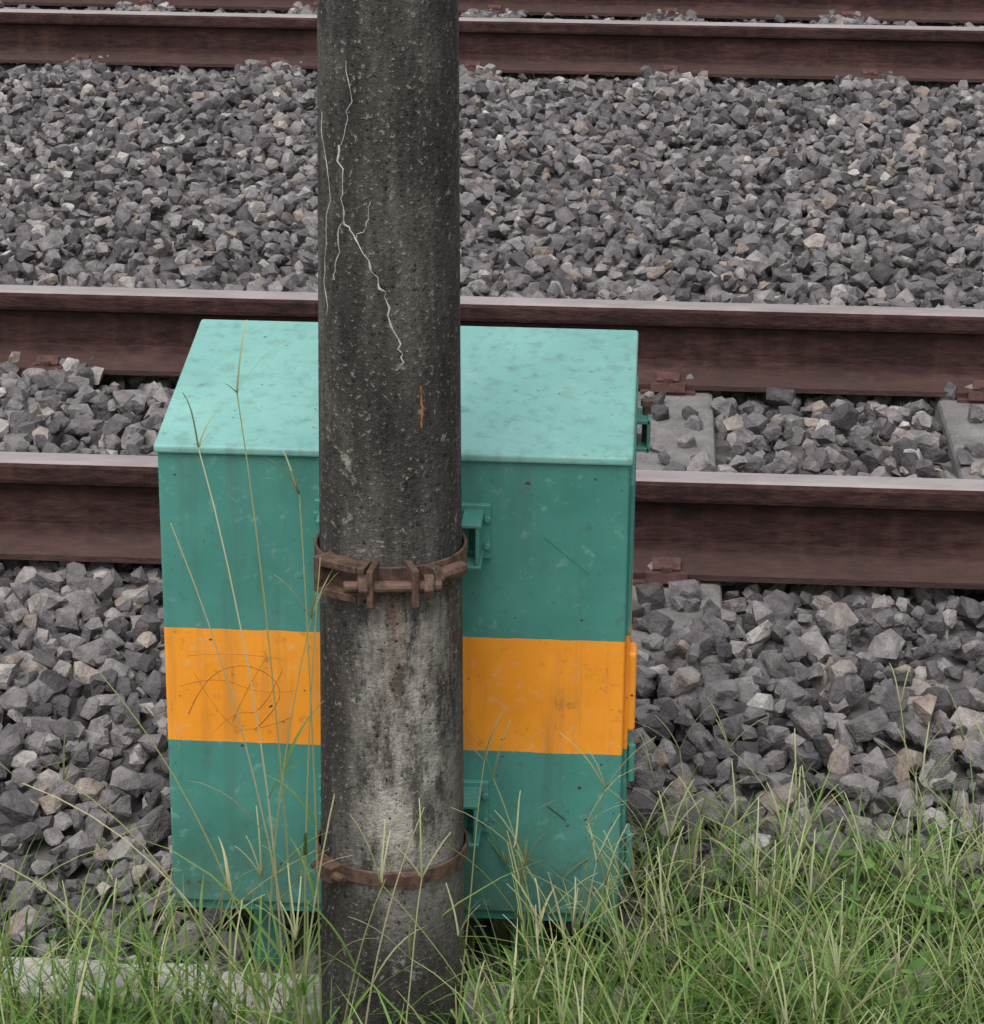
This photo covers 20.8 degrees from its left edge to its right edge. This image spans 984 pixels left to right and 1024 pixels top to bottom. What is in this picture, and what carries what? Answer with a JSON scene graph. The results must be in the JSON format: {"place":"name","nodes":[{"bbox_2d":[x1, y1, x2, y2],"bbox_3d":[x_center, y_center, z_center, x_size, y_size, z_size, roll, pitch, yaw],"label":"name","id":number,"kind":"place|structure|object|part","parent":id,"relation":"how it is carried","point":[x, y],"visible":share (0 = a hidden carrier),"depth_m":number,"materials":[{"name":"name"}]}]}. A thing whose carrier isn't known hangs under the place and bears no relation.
{"place":"outdoors","nodes":[
{"label":"outdoors","id":0,"kind":"place"},
{"bbox_2d":[0,956,641,1023],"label":"concrete cable trough","id":1,"kind":"object","parent":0,"point":[29,961],"visible":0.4,"depth_m":3.71,"materials":[{"name":"grey concrete"}]},
{"label":"ground","id":2,"kind":"structure","parent":0,"visible":0},
{"bbox_2d":[311,0,468,1023],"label":"concrete utility pole","id":3,"kind":"object","parent":2,"relation":"on","point":[390,544],"visible":0.99,"depth_m":3.25,"materials":[{"name":"grey concrete"}]},
{"bbox_2d":[0,0,983,1023],"bbox_3d":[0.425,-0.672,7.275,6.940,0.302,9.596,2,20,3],"label":"ballast gravel","id":4,"kind":"structure","parent":2,"relation":"on","point":[633,126],"depth_m":6.66,"materials":[{"name":"grey gravel"}]},
{"bbox_2d":[0,938,146,1023],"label":"leafy weed","id":5,"kind":"object","parent":4,"relation":"on","point":[116,1004],"visible":0.48,"depth_m":3.63,"materials":[{"name":"green plant"}]},
{"bbox_2d":[57,996,207,1023],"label":"leafy weed","id":6,"kind":"object","parent":4,"relation":"on","point":[81,1017],"visible":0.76,"depth_m":3.59,"materials":[{"name":"green plant"}]},
{"bbox_2d":[0,320,636,1023],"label":"tall dry weed","id":7,"kind":"object","parent":4,"relation":"on","point":[300,1012],"visible":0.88,"depth_m":3.42,"materials":[{"name":"green plant"}]},
{"bbox_2d":[153,319,652,975],"bbox_3d":[-0.111,0.245,3.772,0.652,0.926,0.456,2,20,3],"label":"trackside equipment cabinet","id":8,"kind":"object","parent":4,"relation":"on","point":[553,443],"visible":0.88,"depth_m":3.60,"materials":[{"name":"metal"}]},
{"bbox_3d":[0.192,0.165,3.758,0.007,0.643,0.339,2,20,3],"label":"side door","id":9,"kind":"part","parent":8,"relation":"part of","materials":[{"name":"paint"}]},
{"bbox_2d":[0,285,983,677],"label":"railway track","id":10,"kind":"structure","parent":4,"relation":"on","point":[710,531],"depth_m":5.57,"materials":[{"name":"brown metal"}]},
{"bbox_2d":[0,663,983,1023],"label":"grass","id":11,"kind":"structure","parent":4,"relation":"on","point":[724,1001],"depth_m":3.57,"materials":[{"name":"green plant"}]},
{"bbox_2d":[0,0,983,110],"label":"railway track","id":12,"kind":"structure","parent":4,"relation":"on","point":[630,47],"depth_m":9.38,"materials":[{"name":"brown metal"}]},
{"bbox_2d":[503,947,670,1023],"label":"leafy weed","id":13,"kind":"object","parent":4,"relation":"on","point":[508,951],"visible":0.27,"depth_m":3.64,"materials":[{"name":"green plant"}]},
{"bbox_2d":[681,938,840,1023],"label":"leafy weed","id":14,"kind":"object","parent":4,"relation":"on","point":[738,1021],"visible":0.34,"depth_m":3.56,"materials":[{"name":"green plant"}]},
{"bbox_2d":[676,918,860,1023],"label":"leafy weed","id":15,"kind":"object","parent":4,"relation":"on","point":[683,922],"visible":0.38,"depth_m":3.54,"materials":[{"name":"green plant"}]},
{"bbox_2d":[735,884,983,1023],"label":"leafy weed","id":16,"kind":"object","parent":4,"relation":"on","point":[919,963],"visible":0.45,"depth_m":3.52,"materials":[{"name":"green plant"}]},
{"bbox_2d":[824,823,983,923],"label":"leafy weed","id":17,"kind":"object","parent":4,"relation":"on","point":[848,853],"visible":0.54,"depth_m":3.89,"materials":[{"name":"green plant"}]},
{"bbox_2d":[880,842,983,1023],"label":"leafy weed","id":18,"kind":"object","parent":4,"relation":"on","point":[914,899],"visible":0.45,"depth_m":3.64,"materials":[{"name":"green plant"}]},
{"bbox_2d":[907,875,983,970],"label":"leafy weed","id":19,"kind":"object","parent":4,"relation":"on","point":[975,884],"visible":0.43,"depth_m":3.79,"materials":[{"name":"green plant"}]}
]}

